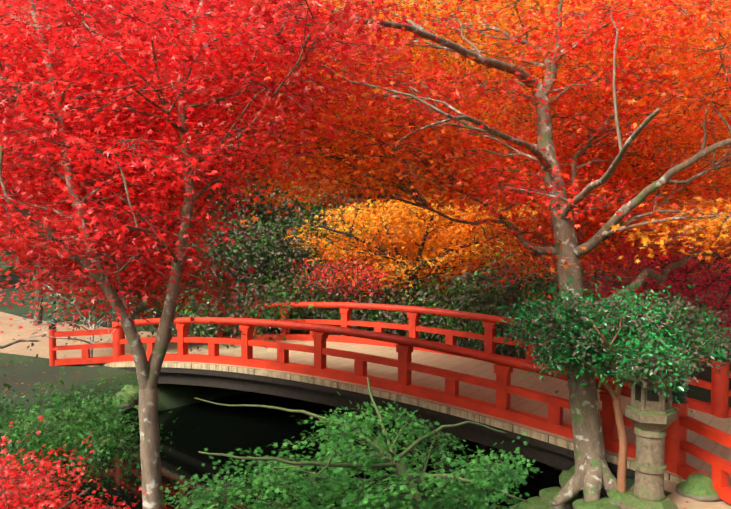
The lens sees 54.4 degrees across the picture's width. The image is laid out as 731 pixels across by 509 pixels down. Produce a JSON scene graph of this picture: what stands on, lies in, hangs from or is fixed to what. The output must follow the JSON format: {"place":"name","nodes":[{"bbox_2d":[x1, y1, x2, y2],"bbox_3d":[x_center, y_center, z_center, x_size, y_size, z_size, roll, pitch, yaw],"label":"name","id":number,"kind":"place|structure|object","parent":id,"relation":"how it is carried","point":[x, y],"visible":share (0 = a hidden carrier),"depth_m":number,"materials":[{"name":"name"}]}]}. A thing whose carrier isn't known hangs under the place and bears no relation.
{"place":"outdoors","nodes":[
{"label":"outdoors","id":0,"kind":"place"},
{"bbox_2d":[0,312,199,366],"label":"path","id":1,"kind":"structure","parent":0,"point":[7,336],"depth_m":22.77,"materials":[{"name":"beige gravel"}]},
{"bbox_2d":[16,281,138,356],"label":"bare shrub branches","id":2,"kind":"object","parent":1,"relation":"on","point":[92,342],"visible":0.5,"depth_m":19.15,"materials":[{"name":"beige wood"}]},
{"bbox_2d":[0,392,561,508],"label":"pond water","id":3,"kind":"structure","parent":0,"point":[194,428],"depth_m":15.28,"materials":[{"name":"black liquid"}]},
{"bbox_2d":[547,464,563,470],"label":"shore rock","id":4,"kind":"object","parent":3,"relation":"on","point":[555,468],"visible":0.02,"depth_m":13.92,"materials":[{"name":"black stone"}]},
{"bbox_2d":[0,203,730,495],"bbox_3d":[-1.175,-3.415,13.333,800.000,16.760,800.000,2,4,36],"label":"garden ground","id":5,"kind":"structure","parent":0,"point":[170,396],"depth_m":18.86,"materials":[{"name":"plant"}]},
{"bbox_2d":[0,420,34,446],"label":"shore rock","id":6,"kind":"object","parent":5,"relation":"on","point":[12,428],"visible":0.08,"depth_m":14.69,"materials":[{"name":"stone"}]},
{"bbox_2d":[19,415,56,438],"bbox_3d":[-7.044,3.694,15.119,0.965,0.488,0.914,-8,-6,26],"label":"shore rock","id":7,"kind":"object","parent":5,"relation":"on","point":[25,425],"depth_m":14.82,"materials":[{"name":"stone"}]},
{"bbox_2d":[51,407,84,440],"bbox_3d":[-6.542,3.701,15.587,0.775,0.641,1.156,5,5,-5],"label":"shore rock","id":8,"kind":"object","parent":5,"relation":"on","point":[69,412],"visible":0.06,"depth_m":15.25,"materials":[{"name":"stone"}]},
{"bbox_2d":[0,339,166,508],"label":"maple","id":9,"kind":"object","parent":5,"relation":"on","point":[7,482],"depth_m":4.82,"materials":[{"name":"red plant"}]},
{"bbox_2d":[0,359,176,508],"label":"shrub foliage","id":10,"kind":"object","parent":5,"relation":"on","point":[106,434],"visible":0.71,"depth_m":10.19,"materials":[{"name":"green plant"}]},
{"bbox_2d":[4,61,179,325],"bbox_3d":[-10.834,-4.220,27.254,10.570,13.760,9.252,0,3,-7],"label":"tree","id":11,"kind":"object","parent":5,"relation":"on","point":[39,317],"depth_m":26.00,"materials":[{"name":"brown plant"}]},
{"bbox_2d":[79,404,108,428],"bbox_3d":[-6.220,3.675,16.057,0.920,0.531,0.823,4,1,-32],"label":"shore rock","id":12,"kind":"object","parent":5,"relation":"on","point":[93,412],"visible":0.06,"depth_m":15.91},
{"bbox_2d":[104,391,137,411],"bbox_3d":[-5.849,3.526,17.010,0.813,0.497,0.713,4,-3,-21],"label":"shore rock","id":13,"kind":"object","parent":5,"relation":"on","point":[130,397],"visible":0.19,"depth_m":16.88,"materials":[{"name":"green stone"}]},
{"bbox_2d":[121,384,139,404],"bbox_3d":[-5.625,3.473,17.448,0.718,0.539,0.746,1,-2,-24],"label":"shore rock","id":14,"kind":"object","parent":5,"relation":"on","point":[131,391],"visible":0.17,"depth_m":17.19,"materials":[{"name":"green stone"}]},
{"bbox_2d":[0,0,473,508],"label":"maple tree","id":15,"kind":"object","parent":5,"relation":"on","point":[131,48],"depth_m":7.45,"materials":[{"name":"red plant"}]},
{"bbox_2d":[1,0,477,310],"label":"maple foliage","id":16,"kind":"object","parent":5,"relation":"on","point":[339,267],"visible":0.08,"depth_m":20.84,"materials":[{"name":"red plant"}]},
{"bbox_2d":[204,73,382,308],"bbox_3d":[-2.989,-4.825,29.177,9.784,14.734,7.846,0,3,3],"label":"tree","id":17,"kind":"object","parent":5,"relation":"on","point":[280,152],"visible":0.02,"depth_m":27.74,"materials":[{"name":"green plant"}]},
{"bbox_2d":[12,107,626,358],"bbox_3d":[-1.263,-1.033,23.400,19.310,9.959,12.771,1,3,13],"label":"hedge shrub","id":18,"kind":"object","parent":5,"relation":"on","point":[275,259],"visible":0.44,"depth_m":20.93,"materials":[{"name":"green plant"}]},
{"bbox_2d":[157,377,550,508],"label":"young green maple","id":19,"kind":"object","parent":5,"relation":"on","point":[364,498],"depth_m":4.45,"materials":[{"name":"green plant"}]},
{"bbox_2d":[332,266,383,328],"bbox_3d":[-0.309,1.623,20.664,1.691,2.633,1.399,0,3,2],"label":"tree trunk","id":20,"kind":"object","parent":5,"relation":"on","point":[356,317],"visible":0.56,"depth_m":20.84,"materials":[{"name":"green plant"}]},
{"bbox_2d":[0,0,727,284],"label":"forest trees","id":21,"kind":"object","parent":5,"relation":"on","point":[9,253],"depth_m":37.08,"materials":[{"name":"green plant"}]},
{"bbox_2d":[0,319,729,508],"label":"fallen leaves","id":22,"kind":"object","parent":5,"relation":"on","point":[307,363],"visible":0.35,"depth_m":17.26,"materials":[{"name":"red plant"}]},
{"bbox_2d":[259,145,470,300],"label":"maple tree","id":23,"kind":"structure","parent":5,"relation":"on","point":[368,198],"depth_m":32.92,"materials":[{"name":"plant"}]},
{"bbox_2d":[33,17,707,288],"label":"tree trunks","id":24,"kind":"object","parent":5,"relation":"on","point":[432,224],"depth_m":38.90,"materials":[{"name":"brown wood"}]},
{"bbox_2d":[281,186,591,336],"bbox_3d":[1.976,0.243,22.978,9.624,5.145,7.715,0,3,4],"label":"orange maple tree","id":25,"kind":"object","parent":5,"relation":"on","point":[402,239],"depth_m":21.44,"materials":[{"name":"orange plant"}]},
{"bbox_2d":[158,0,730,505],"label":"maple tree","id":26,"kind":"object","parent":5,"relation":"on","point":[678,30],"depth_m":10.56,"materials":[{"name":"plant"}]},
{"bbox_2d":[226,0,729,309],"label":"maple tree","id":27,"kind":"object","parent":5,"relation":"on","point":[367,192],"depth_m":27.26,"materials":[{"name":"plant"}]},
{"bbox_2d":[510,496,551,508],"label":"rock","id":28,"kind":"object","parent":5,"relation":"on","point":[540,503],"visible":0.54,"depth_m":10.96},
{"bbox_2d":[539,486,581,508],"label":"rock","id":29,"kind":"object","parent":5,"relation":"on","point":[549,496],"visible":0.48,"depth_m":10.94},
{"bbox_2d":[559,470,574,487],"bbox_3d":[3.383,3.737,11.550,0.493,0.293,0.566,10,12,18],"label":"rock","id":30,"kind":"object","parent":5,"relation":"on","point":[565,476],"visible":0.29,"depth_m":11.57,"materials":[{"name":"green stone"}]},
{"bbox_2d":[572,497,610,508],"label":"rock","id":31,"kind":"object","parent":5,"relation":"on","point":[583,504],"visible":0.6,"depth_m":9.94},
{"bbox_2d":[598,503,619,508],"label":"rock","id":32,"kind":"object","parent":5,"relation":"on","point":[608,506],"visible":1,"depth_m":9.50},
{"bbox_2d":[493,274,730,492],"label":"camellia tree","id":33,"kind":"object","parent":5,"relation":"on","point":[601,314],"depth_m":9.56,"materials":[{"name":"green plant"}]},
{"bbox_2d":[508,209,730,376],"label":"crimson maple tree","id":34,"kind":"object","parent":5,"relation":"on","point":[678,288],"depth_m":16.49,"materials":[{"name":"red plant"}]},
{"bbox_2d":[607,489,632,506],"bbox_3d":[3.664,3.475,10.109,0.446,0.245,0.445,-5,6,9],"label":"rock","id":35,"kind":"object","parent":5,"relation":"on","point":[616,496],"visible":0.4,"depth_m":10.00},
{"bbox_2d":[611,339,693,508],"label":"stone lantern","id":36,"kind":"object","parent":5,"relation":"on","point":[652,416],"visible":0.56,"depth_m":9.49,"materials":[{"name":"beige stone"}]},
{"bbox_2d":[675,472,722,501],"bbox_3d":[4.834,3.390,10.252,0.696,0.444,0.758,0,-5,14],"label":"rock","id":37,"kind":"object","parent":5,"relation":"on","point":[697,486],"visible":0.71,"depth_m":10.04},
{"bbox_2d":[98,340,730,482],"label":"bridge deck","id":38,"kind":"structure","parent":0,"point":[549,448],"depth_m":14.40,"materials":[{"name":"beige wood"}]},
{"bbox_2d":[49,302,730,503],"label":"bridge railing","id":39,"kind":"object","parent":38,"relation":"on","point":[678,446],"visible":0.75,"depth_m":14.09,"materials":[{"name":"red wood"}]},
{"bbox_2d":[47,299,729,402],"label":"bridge finials","id":40,"kind":"object","parent":39,"relation":"on","point":[681,398],"visible":0.27,"depth_m":10.72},
{"bbox_2d":[629,445,730,508],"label":"path","id":41,"kind":"structure","parent":0,"point":[676,498],"depth_m":9.99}
]}

